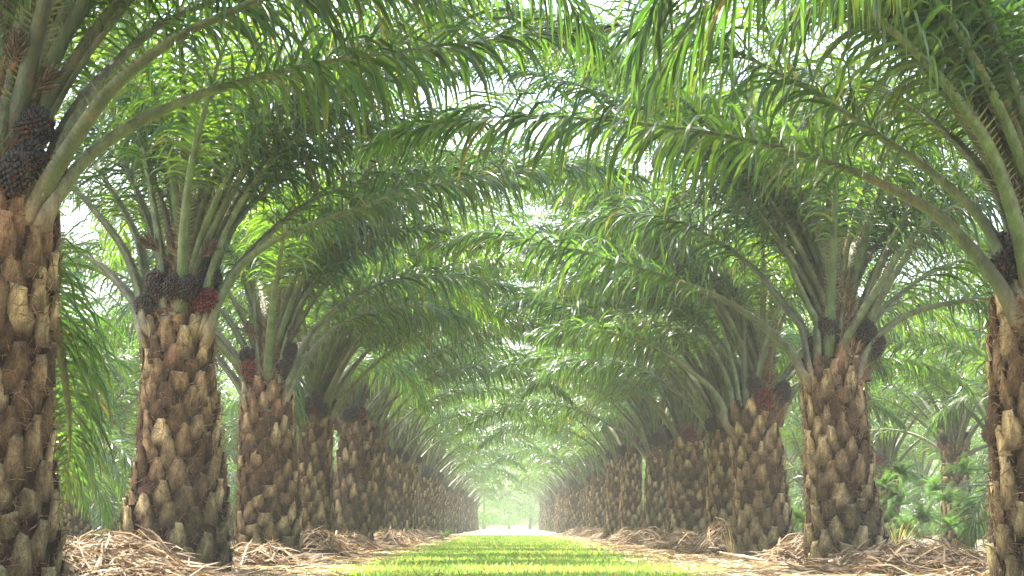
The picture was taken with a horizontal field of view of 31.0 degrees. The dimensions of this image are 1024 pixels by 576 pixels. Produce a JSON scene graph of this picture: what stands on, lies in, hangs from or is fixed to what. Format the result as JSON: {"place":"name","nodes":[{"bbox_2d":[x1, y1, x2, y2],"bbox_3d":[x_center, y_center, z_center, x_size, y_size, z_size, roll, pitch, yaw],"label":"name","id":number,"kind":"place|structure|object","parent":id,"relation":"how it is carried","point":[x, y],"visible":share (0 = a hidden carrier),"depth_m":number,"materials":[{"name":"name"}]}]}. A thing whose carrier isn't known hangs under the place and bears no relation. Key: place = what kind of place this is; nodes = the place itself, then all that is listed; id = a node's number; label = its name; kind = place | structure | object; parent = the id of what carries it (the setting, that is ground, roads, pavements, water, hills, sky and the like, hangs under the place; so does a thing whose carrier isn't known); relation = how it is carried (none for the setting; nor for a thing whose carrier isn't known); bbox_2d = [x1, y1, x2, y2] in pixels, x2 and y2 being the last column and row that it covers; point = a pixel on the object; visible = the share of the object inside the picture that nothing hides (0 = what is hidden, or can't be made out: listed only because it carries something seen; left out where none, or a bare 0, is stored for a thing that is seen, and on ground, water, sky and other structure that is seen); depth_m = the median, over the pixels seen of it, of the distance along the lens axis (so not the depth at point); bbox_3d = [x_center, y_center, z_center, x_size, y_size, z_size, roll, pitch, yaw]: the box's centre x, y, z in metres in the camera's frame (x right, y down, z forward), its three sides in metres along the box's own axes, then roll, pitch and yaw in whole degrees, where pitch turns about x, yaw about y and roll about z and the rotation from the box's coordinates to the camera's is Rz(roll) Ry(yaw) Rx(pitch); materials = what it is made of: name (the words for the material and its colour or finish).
{"place":"outdoors","nodes":[
{"label":"outdoors","id":0,"kind":"place"},
{"bbox_2d":[44,0,1002,525],"label":"sky","id":1,"kind":"structure","parent":0,"point":[68,223],"materials":[{"name":"white"}]},
{"bbox_2d":[91,526,989,575],"bbox_3d":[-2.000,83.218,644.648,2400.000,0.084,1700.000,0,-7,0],"label":"ground","id":2,"kind":"structure","parent":0,"point":[691,561],"depth_m":79.73,"materials":[{"name":"plant"}]},
{"bbox_2d":[55,203,115,530],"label":"oil palm","id":3,"kind":"object","parent":2,"relation":"on","point":[104,505],"visible":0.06,"depth_m":36.46,"materials":[{"name":"green plant"}]},
{"bbox_2d":[55,257,228,535],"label":"oil palm","id":4,"kind":"object","parent":2,"relation":"on","point":[118,453],"visible":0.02,"depth_m":43.79,"materials":[{"name":"green plant"}]},
{"bbox_2d":[53,305,236,545],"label":"oil palm","id":5,"kind":"object","parent":2,"relation":"on","point":[70,521],"visible":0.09,"depth_m":51.31,"materials":[{"name":"green plant"}]},
{"bbox_2d":[58,348,238,541],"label":"oil palm","id":6,"kind":"object","parent":2,"relation":"on","point":[131,423],"visible":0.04,"depth_m":59.73,"materials":[{"name":"green plant"}]},
{"bbox_2d":[62,524,268,575],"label":"dry frond pile","id":7,"kind":"object","parent":2,"relation":"on","point":[132,555],"visible":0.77,"depth_m":19.63,"materials":[{"name":"plant"}]},
{"bbox_2d":[92,350,238,509],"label":"oil palm","id":8,"kind":"object","parent":2,"relation":"on","point":[233,468],"depth_m":68.52,"materials":[{"name":"green plant"}]},
{"bbox_2d":[94,374,239,538],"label":"oil palm","id":9,"kind":"object","parent":2,"relation":"on","point":[230,437],"visible":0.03,"depth_m":75.66,"materials":[{"name":"green plant"}]},
{"bbox_2d":[223,410,335,535],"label":"oil palm","id":10,"kind":"object","parent":2,"relation":"on","point":[234,458],"visible":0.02,"depth_m":85.01,"materials":[{"name":"green plant"}]},
{"bbox_2d":[230,537,341,572],"bbox_3d":[-3.491,3.774,26.171,2.442,0.563,2.784,0,-7,0],"label":"dry frond pile","id":11,"kind":"object","parent":2,"relation":"on","point":[269,554],"visible":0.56,"depth_m":25.81,"materials":[{"name":"plant"}]},
{"bbox_2d":[0,0,609,575],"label":"oil palm","id":12,"kind":"object","parent":2,"relation":"on","point":[38,468],"visible":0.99,"depth_m":14.42,"materials":[{"name":"green plant"}]},
{"bbox_2d":[58,40,587,556],"bbox_3d":[-4.092,0.645,32.344,10.760,8.625,8.890,-2,-7,12],"label":"oil palm","id":13,"kind":"object","parent":2,"relation":"on","point":[270,364],"visible":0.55,"depth_m":30.93,"materials":[{"name":"green plant"}]},
{"bbox_2d":[63,165,582,536],"bbox_3d":[-3.904,1.647,39.181,11.078,8.376,10.596,0,-7,0],"label":"oil palm","id":14,"kind":"object","parent":2,"relation":"on","point":[318,404],"visible":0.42,"depth_m":38.19,"materials":[{"name":"green plant"}]},
{"bbox_2d":[301,526,392,561],"bbox_3d":[-3.555,4.697,34.069,2.852,0.738,2.698,0,-7,0],"label":"dry frond pile","id":15,"kind":"object","parent":2,"relation":"on","point":[318,541],"visible":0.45,"depth_m":33.77,"materials":[{"name":"plant"}]},
{"bbox_2d":[54,0,665,572],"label":"oil palm","id":16,"kind":"object","parent":2,"relation":"on","point":[178,492],"visible":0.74,"depth_m":22.59,"materials":[{"name":"green plant"}]},
{"bbox_2d":[335,526,393,553],"bbox_3d":[-3.798,5.826,42.588,2.636,0.664,3.981,0,-7,0],"label":"dry frond pile","id":17,"kind":"object","parent":2,"relation":"on","point":[357,539],"visible":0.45,"depth_m":42.23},
{"bbox_2d":[217,273,543,536],"bbox_3d":[-4.155,3.722,55.425,10.482,8.378,10.958,0,-7,0],"label":"oil palm","id":18,"kind":"object","parent":2,"relation":"on","point":[381,424],"visible":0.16,"depth_m":55.20,"materials":[{"name":"green plant"}]},
{"bbox_2d":[226,327,559,536],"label":"oil palm","id":19,"kind":"object","parent":2,"relation":"on","point":[395,451],"visible":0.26,"depth_m":63.60,"materials":[{"name":"green plant"}]},
{"bbox_2d":[373,527,423,548],"bbox_3d":[-3.753,6.963,51.541,2.750,0.682,4.022,0,-7,0],"label":"dry frond pile","id":20,"kind":"object","parent":2,"relation":"on","point":[389,539],"visible":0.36,"depth_m":51.10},
{"bbox_2d":[215,219,592,543],"bbox_3d":[-4.068,2.445,47.600,10.756,9.006,10.390,4,-8,-29],"label":"oil palm","id":21,"kind":"object","parent":2,"relation":"on","point":[354,481],"visible":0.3,"depth_m":46.88,"materials":[{"name":"green plant"}]},
{"bbox_2d":[387,527,427,544],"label":"dry frond pile","id":22,"kind":"object","parent":2,"relation":"on","point":[403,536],"visible":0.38,"depth_m":59.05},
{"bbox_2d":[303,341,529,531],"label":"oil palm","id":23,"kind":"object","parent":2,"relation":"on","point":[418,461],"visible":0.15,"depth_m":80.00,"materials":[{"name":"green plant"}]},
{"bbox_2d":[406,529,439,541],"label":"dry frond pile","id":24,"kind":"object","parent":2,"relation":"on","point":[420,537],"visible":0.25,"depth_m":68.07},
{"bbox_2d":[332,399,537,532],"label":"oil palm","id":25,"kind":"object","parent":2,"relation":"on","point":[436,460],"visible":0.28,"depth_m":96.15,"materials":[{"name":"green plant"}]},
{"bbox_2d":[417,527,453,540],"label":"dry frond pile","id":26,"kind":"object","parent":2,"relation":"on","point":[427,532],"visible":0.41,"depth_m":75.84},
{"bbox_2d":[337,380,541,530],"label":"oil palm","id":27,"kind":"object","parent":2,"relation":"on","point":[426,477],"visible":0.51,"depth_m":87.70,"materials":[{"name":"green plant"}]},
{"bbox_2d":[389,337,550,532],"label":"oil palm","id":28,"kind":"object","parent":2,"relation":"on","point":[409,457],"visible":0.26,"depth_m":71.39,"materials":[{"name":"green plant"}]},
{"bbox_2d":[420,428,526,531],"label":"oil palm","id":29,"kind":"object","parent":2,"relation":"on","point":[442,453],"visible":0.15,"depth_m":104.06,"materials":[{"name":"green plant"}]},
{"bbox_2d":[444,426,518,530],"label":"oil palm","id":30,"kind":"object","parent":2,"relation":"on","point":[447,488],"visible":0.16,"depth_m":120.91,"materials":[{"name":"green plant"}]},
{"bbox_2d":[441,411,523,530],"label":"oil palm","id":31,"kind":"object","parent":2,"relation":"on","point":[444,482],"visible":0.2,"depth_m":111.79,"materials":[{"name":"green plant"}]},
{"bbox_2d":[457,450,512,532],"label":"oil palm","id":32,"kind":"object","parent":2,"relation":"on","point":[459,502],"visible":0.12,"depth_m":144.02,"materials":[{"name":"green plant"}]},
{"bbox_2d":[447,446,524,533],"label":"oil palm","id":33,"kind":"object","parent":2,"relation":"on","point":[450,493],"visible":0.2,"depth_m":127.76,"materials":[{"name":"green plant"}]},
{"bbox_2d":[460,465,513,526],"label":"oil palm","id":34,"kind":"object","parent":2,"relation":"on","point":[480,483],"visible":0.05,"depth_m":161.70,"materials":[{"name":"green plant"}]},
{"bbox_2d":[451,429,523,533],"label":"oil palm","id":35,"kind":"object","parent":2,"relation":"on","point":[455,515],"visible":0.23,"depth_m":135.96,"materials":[{"name":"green plant"}]},
{"bbox_2d":[459,455,518,531],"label":"oil palm","id":36,"kind":"object","parent":2,"relation":"on","point":[463,493],"visible":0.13,"depth_m":152.04,"materials":[{"name":"green plant"}]},
{"bbox_2d":[468,475,513,529],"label":"oil palm","id":37,"kind":"object","parent":2,"relation":"on","point":[490,490],"visible":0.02,"depth_m":178.00,"materials":[{"name":"green plant"}]},
{"bbox_2d":[473,485,512,530],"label":"oil palm","id":38,"kind":"object","parent":2,"relation":"on","point":[486,494],"visible":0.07,"depth_m":201.19,"materials":[{"name":"green plant"}]},
{"bbox_2d":[467,477,518,531],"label":"oil palm","id":39,"kind":"object","parent":2,"relation":"on","point":[469,514],"visible":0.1,"depth_m":184.37,"materials":[{"name":"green plant"}]},
{"bbox_2d":[470,483,526,530],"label":"oil palm","id":40,"kind":"object","parent":2,"relation":"on","point":[471,508],"visible":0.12,"depth_m":192.82,"materials":[{"name":"green plant"}]},
{"bbox_2d":[474,480,522,511],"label":"oil palm","id":41,"kind":"object","parent":2,"relation":"on","point":[508,498],"visible":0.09,"depth_m":209.53,"materials":[{"name":"green plant"}]},
{"bbox_2d":[463,473,534,531],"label":"oil palm","id":42,"kind":"object","parent":2,"relation":"on","point":[465,508],"visible":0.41,"depth_m":168.22,"materials":[{"name":"green plant"}]},
{"bbox_2d":[478,487,522,529],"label":"broadleaf tree","id":43,"kind":"object","parent":2,"relation":"on","point":[483,516],"visible":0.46,"depth_m":258.60,"materials":[{"name":"green plant"}]},
{"bbox_2d":[478,496,538,528],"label":"broadleaf tree","id":44,"kind":"object","parent":2,"relation":"on","point":[509,520],"visible":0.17,"depth_m":275.84,"materials":[{"name":"green plant"}]},
{"bbox_2d":[496,490,539,529],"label":"broadleaf tree","id":45,"kind":"object","parent":2,"relation":"on","point":[528,500],"visible":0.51,"depth_m":263.04,"materials":[{"name":"green plant"}]},
{"bbox_2d":[260,530,775,575],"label":"grass lane","id":46,"kind":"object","parent":2,"relation":"on","point":[508,532],"depth_m":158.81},
{"bbox_2d":[494,466,550,502],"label":"oil palm","id":47,"kind":"object","parent":2,"relation":"on","point":[537,488],"visible":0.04,"depth_m":175.20,"materials":[{"name":"green plant"}]},
{"bbox_2d":[504,468,543,529],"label":"oil palm","id":48,"kind":"object","parent":2,"relation":"on","point":[541,516],"visible":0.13,"depth_m":216.47,"materials":[{"name":"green plant"}]},
{"bbox_2d":[500,473,548,530],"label":"oil palm","id":49,"kind":"object","parent":2,"relation":"on","point":[546,504],"visible":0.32,"depth_m":191.78,"materials":[{"name":"green plant"}]},
{"bbox_2d":[492,448,560,531],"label":"oil palm","id":50,"kind":"object","parent":2,"relation":"on","point":[520,474],"visible":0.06,"depth_m":149.15,"materials":[{"name":"green plant"}]},
{"bbox_2d":[503,468,556,531],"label":"oil palm","id":51,"kind":"object","parent":2,"relation":"on","point":[551,510],"visible":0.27,"depth_m":165.64,"materials":[{"name":"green plant"}]},
{"bbox_2d":[503,462,558,531],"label":"oil palm","id":52,"kind":"object","parent":2,"relation":"on","point":[528,483],"visible":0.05,"depth_m":156.96,"materials":[{"name":"green plant"}]},
{"bbox_2d":[503,441,565,532],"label":"oil palm","id":53,"kind":"object","parent":2,"relation":"on","point":[560,493],"visible":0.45,"depth_m":140.62,"materials":[{"name":"green plant"}]},
{"bbox_2d":[479,382,608,500],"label":"oil palm","id":54,"kind":"object","parent":2,"relation":"on","point":[594,441],"visible":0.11,"depth_m":81.84,"materials":[{"name":"green plant"}]},
{"bbox_2d":[487,412,604,527],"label":"oil palm","id":55,"kind":"object","parent":2,"relation":"on","point":[586,457],"visible":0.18,"depth_m":98.53,"materials":[{"name":"green plant"}]},
{"bbox_2d":[475,0,630,99],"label":"oil palm","id":56,"kind":"object","parent":2,"relation":"on","point":[568,17],"visible":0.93,"depth_m":12.38,"materials":[{"name":"green plant"}]},
{"bbox_2d":[487,382,642,527],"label":"oil palm","id":57,"kind":"object","parent":2,"relation":"on","point":[598,486],"visible":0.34,"depth_m":90.57,"materials":[{"name":"green plant"}]},
{"bbox_2d":[488,413,645,530],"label":"oil palm","id":58,"kind":"object","parent":2,"relation":"on","point":[573,510],"visible":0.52,"depth_m":115.28,"materials":[{"name":"green plant"}]},
{"bbox_2d":[484,330,657,531],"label":"oil palm","id":59,"kind":"object","parent":2,"relation":"on","point":[630,509],"visible":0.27,"depth_m":64.82,"materials":[{"name":"green plant"}]},
{"bbox_2d":[496,442,645,502],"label":"oil palm","id":60,"kind":"object","parent":2,"relation":"on","point":[546,467],"visible":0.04,"depth_m":124.03,"materials":[{"name":"green plant"}]},
{"bbox_2d":[498,411,644,526],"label":"oil palm","id":61,"kind":"object","parent":2,"relation":"on","point":[582,488],"visible":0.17,"depth_m":107.26,"materials":[{"name":"green plant"}]},
{"bbox_2d":[499,437,645,532],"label":"oil palm","id":62,"kind":"object","parent":2,"relation":"on","point":[529,475],"visible":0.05,"depth_m":133.46,"materials":[{"name":"green plant"}]},
{"bbox_2d":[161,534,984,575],"bbox_3d":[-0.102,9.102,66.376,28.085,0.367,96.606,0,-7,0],"label":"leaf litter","id":63,"kind":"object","parent":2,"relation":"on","point":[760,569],"visible":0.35,"depth_m":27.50,"materials":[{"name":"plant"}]},
{"bbox_2d":[719,551,764,564],"bbox_3d":[3.490,4.101,28.004,0.725,0.122,0.338,6,-6,14],"label":"cut frond butt","id":64,"kind":"object","parent":63,"relation":"on","point":[744,557],"visible":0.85,"depth_m":27.93,"materials":[{"name":"beige plant"}]},
{"bbox_2d":[472,338,674,538],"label":"oil palm","id":65,"kind":"object","parent":2,"relation":"on","point":[611,456],"visible":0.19,"depth_m":73.26,"materials":[{"name":"green plant"}]},
{"bbox_2d":[562,525,588,536],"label":"dry frond pile","id":66,"kind":"object","parent":2,"relation":"on","point":[573,531],"visible":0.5,"depth_m":97.57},
{"bbox_2d":[567,524,603,539],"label":"dry frond pile","id":67,"kind":"object","parent":2,"relation":"on","point":[592,531],"visible":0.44,"depth_m":81.77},
{"bbox_2d":[595,526,633,543],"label":"dry frond pile","id":68,"kind":"object","parent":2,"relation":"on","point":[616,535],"visible":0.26,"depth_m":62.08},
{"bbox_2d":[455,305,801,535],"bbox_3d":[4.397,3.695,56.652,11.306,8.759,10.855,2,-8,-18],"label":"oil palm","id":69,"kind":"object","parent":2,"relation":"on","point":[654,449],"visible":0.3,"depth_m":56.16,"materials":[{"name":"green plant"}]},
{"bbox_2d":[598,523,662,547],"bbox_3d":[3.647,6.938,51.604,2.601,0.748,3.817,0,-7,0],"label":"dry frond pile","id":70,"kind":"object","parent":2,"relation":"on","point":[639,536],"visible":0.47,"depth_m":51.10,"materials":[{"name":"plant"}]},
{"bbox_2d":[333,458,940,523],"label":"wood","id":71,"kind":"object","parent":2,"relation":"on","point":[643,477],"visible":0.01,"depth_m":164.69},
{"bbox_2d":[620,527,701,553],"bbox_3d":[4.000,5.882,43.128,3.051,0.690,2.791,0,-7,0],"label":"dry frond pile","id":72,"kind":"object","parent":2,"relation":"on","point":[671,540],"visible":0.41,"depth_m":42.76,"materials":[{"name":"plant"}]},
{"bbox_2d":[344,0,1023,575],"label":"oil palm","id":73,"kind":"object","parent":2,"relation":"on","point":[966,62],"visible":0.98,"depth_m":15.47,"materials":[{"name":"green plant"}]},
{"bbox_2d":[656,517,732,559],"bbox_3d":[4.026,4.847,35.685,2.626,0.851,2.737,0,-7,0],"label":"dry frond pile","id":74,"kind":"object","parent":2,"relation":"on","point":[708,541],"visible":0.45,"depth_m":35.32,"materials":[{"name":"plant"}]},
{"bbox_2d":[485,259,907,535],"bbox_3d":[4.164,2.574,47.737,10.664,8.714,10.365,3,-8,-21],"label":"oil palm","id":75,"kind":"object","parent":2,"relation":"on","point":[686,438],"visible":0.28,"depth_m":46.97,"materials":[{"name":"green plant"}]},
{"bbox_2d":[415,0,1003,566],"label":"oil palm","id":76,"kind":"object","parent":2,"relation":"on","point":[845,342],"visible":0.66,"depth_m":24.89,"materials":[{"name":"green plant"}]},
{"bbox_2d":[451,167,983,531],"bbox_3d":[4.580,1.861,39.419,11.641,7.937,11.014,0,-7,0],"label":"oil palm","id":77,"kind":"object","parent":2,"relation":"on","point":[719,504],"visible":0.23,"depth_m":38.92,"materials":[{"name":"green plant"}]},
{"bbox_2d":[444,129,999,557],"bbox_3d":[3.884,1.206,34.107,11.393,7.952,9.148,4,-8,-27],"label":"oil palm","id":78,"kind":"object","parent":2,"relation":"on","point":[753,417],"visible":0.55,"depth_m":32.77,"materials":[{"name":"green plant"}]},
{"bbox_2d":[588,0,936,143],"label":"oil palm","id":79,"kind":"object","parent":2,"relation":"on","point":[802,12],"visible":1,"depth_m":10.12,"materials":[{"name":"green plant"}]},
{"bbox_2d":[721,532,805,568],"bbox_3d":[4.373,4.021,28.223,2.400,0.594,2.751,0,-7,0],"label":"dry frond pile","id":80,"kind":"object","parent":2,"relation":"on","point":[784,550],"visible":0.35,"depth_m":27.85,"materials":[{"name":"plant"}]},
{"bbox_2d":[791,503,805,527],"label":"fern","id":81,"kind":"object","parent":2,"relation":"on","point":[799,519],"visible":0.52,"depth_m":48.73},
{"bbox_2d":[706,414,915,498],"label":"oil palm","id":82,"kind":"object","parent":2,"relation":"on","point":[793,460],"visible":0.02,"depth_m":87.00,"materials":[{"name":"green plant"}]},
{"bbox_2d":[706,400,938,539],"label":"oil palm","id":83,"kind":"object","parent":2,"relation":"on","point":[793,440],"visible":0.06,"depth_m":78.61,"materials":[{"name":"green plant"}]},
{"bbox_2d":[780,377,973,507],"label":"oil palm","id":84,"kind":"object","parent":2,"relation":"on","point":[794,419],"visible":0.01,"depth_m":70.47,"materials":[{"name":"green plant"}]},
{"bbox_2d":[770,532,988,575],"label":"dry frond pile","id":85,"kind":"object","parent":2,"relation":"on","point":[940,559],"visible":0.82,"depth_m":21.51,"materials":[{"name":"plant"}]},
{"bbox_2d":[787,336,984,543],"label":"oil palm","id":86,"kind":"object","parent":2,"relation":"on","point":[892,449],"visible":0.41,"depth_m":62.12,"materials":[{"name":"green plant"}]},
{"bbox_2d":[785,275,988,547],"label":"oil palm","id":87,"kind":"object","parent":2,"relation":"on","point":[953,444],"visible":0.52,"depth_m":54.75,"materials":[{"name":"green plant"}]},
{"bbox_2d":[940,486,988,519],"bbox_3d":[12.678,5.978,51.050,1.724,1.100,1.884,-4,-8,30],"label":"fern","id":88,"kind":"object","parent":87,"relation":"attached to","point":[968,501],"visible":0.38,"depth_m":51.13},
{"bbox_2d":[874,467,908,499],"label":"fern","id":89,"kind":"object","parent":2,"relation":"on","point":[883,484],"visible":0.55,"depth_m":50.99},
{"bbox_2d":[883,503,907,527],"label":"fern","id":90,"kind":"object","parent":2,"relation":"on","point":[887,514],"visible":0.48,"depth_m":46.54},
{"bbox_2d":[801,257,994,542],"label":"oil palm","id":91,"kind":"object","parent":2,"relation":"on","point":[970,373],"visible":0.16,"depth_m":46.17,"materials":[{"name":"green plant"}]},
{"bbox_2d":[921,481,974,513],"bbox_3d":[10.959,5.319,46.726,1.425,0.886,1.335,7,-10,-44],"label":"fern","id":92,"kind":"object","parent":91,"relation":"attached to","point":[946,496],"visible":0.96,"depth_m":46.65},
{"bbox_2d":[932,452,986,481],"bbox_3d":[11.991,4.854,49.064,1.491,0.961,1.370,7,-10,-42],"label":"fern","id":93,"kind":"object","parent":91,"relation":"attached to","point":[963,464],"visible":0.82,"depth_m":48.89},
{"bbox_2d":[874,454,927,487],"bbox_3d":[9.816,4.655,46.836,1.450,0.846,1.326,0,-7,0],"label":"fern","id":94,"kind":"object","parent":2,"relation":"on","point":[901,470],"visible":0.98,"depth_m":46.77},
{"bbox_2d":[888,517,917,549],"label":"grass tuft","id":95,"kind":"object","parent":2,"relation":"on","point":[895,537],"visible":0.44,"depth_m":36.78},
{"bbox_2d":[879,482,931,515],"bbox_3d":[10.596,5.940,51.106,1.852,1.152,1.736,2,-8,-15],"label":"fern","id":96,"kind":"object","parent":2,"relation":"on","point":[892,498],"visible":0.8,"depth_m":50.95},
{"bbox_2d":[885,510,933,540],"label":"fern","id":97,"kind":"object","parent":2,"relation":"on","point":[906,519],"visible":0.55,"depth_m":48.71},
{"bbox_2d":[899,460,940,528],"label":"oil palm","id":98,"kind":"object","parent":2,"relation":"on","point":[930,472],"depth_m":133.90,"materials":[{"name":"green plant"}]},
{"bbox_2d":[899,502,950,533],"bbox_3d":[10.445,5.830,46.695,1.297,0.836,1.191,2,-7,-13],"label":"fern","id":99,"kind":"object","parent":2,"relation":"on","point":[923,516],"visible":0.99,"depth_m":46.56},
{"bbox_2d":[871,407,987,537],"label":"oil palm","id":100,"kind":"object","parent":2,"relation":"on","point":[921,459],"visible":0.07,"depth_m":94.28,"materials":[{"name":"green plant"}]},
{"bbox_2d":[906,471,954,503],"bbox_3d":[11.069,5.309,49.023,1.431,0.905,1.396,4,-8,-27],"label":"fern","id":101,"kind":"object","parent":2,"relation":"on","point":[932,484],"visible":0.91,"depth_m":48.87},
{"bbox_2d":[880,222,1001,552],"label":"oil palm","id":102,"kind":"object","parent":2,"relation":"on","point":[968,529],"visible":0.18,"depth_m":38.75,"materials":[{"name":"green plant"}]},
{"bbox_2d":[898,412,988,539],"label":"oil palm","id":103,"kind":"object","parent":2,"relation":"on","point":[975,457],"visible":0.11,"depth_m":85.03,"materials":[{"name":"green plant"}]},
{"bbox_2d":[923,508,970,541],"bbox_3d":[12.012,6.599,51.034,1.579,1.024,1.618,-5,-9,33],"label":"fern","id":104,"kind":"object","parent":2,"relation":"on","point":[942,530],"visible":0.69,"depth_m":50.94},
{"bbox_2d":[918,396,987,539],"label":"oil palm","id":105,"kind":"object","parent":2,"relation":"on","point":[978,430],"visible":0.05,"depth_m":78.18,"materials":[{"name":"green plant"}]},
{"bbox_2d":[954,505,989,541],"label":"fern","id":106,"kind":"object","parent":2,"relation":"on","point":[977,521],"visible":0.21,"depth_m":48.74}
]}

